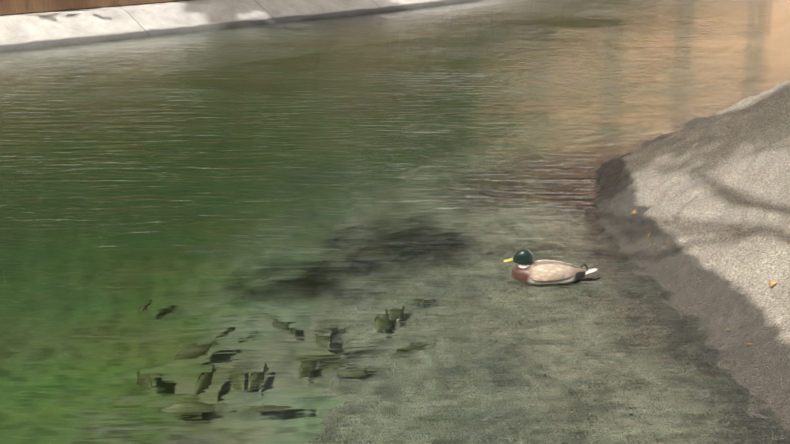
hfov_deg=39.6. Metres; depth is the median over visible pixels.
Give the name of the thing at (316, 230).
pond water
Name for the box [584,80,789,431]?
concrete bank
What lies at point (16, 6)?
wood fence
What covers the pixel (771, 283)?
fallen leaves on bank
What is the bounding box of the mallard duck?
[503,248,596,281]
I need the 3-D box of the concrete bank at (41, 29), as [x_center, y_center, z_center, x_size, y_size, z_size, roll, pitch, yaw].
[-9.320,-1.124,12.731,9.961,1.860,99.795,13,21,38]
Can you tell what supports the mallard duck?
on the pond water
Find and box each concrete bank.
[0,0,469,50]
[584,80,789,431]
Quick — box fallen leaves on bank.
[623,84,789,344]
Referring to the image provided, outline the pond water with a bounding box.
[0,0,789,443]
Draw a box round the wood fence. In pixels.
[0,0,179,14]

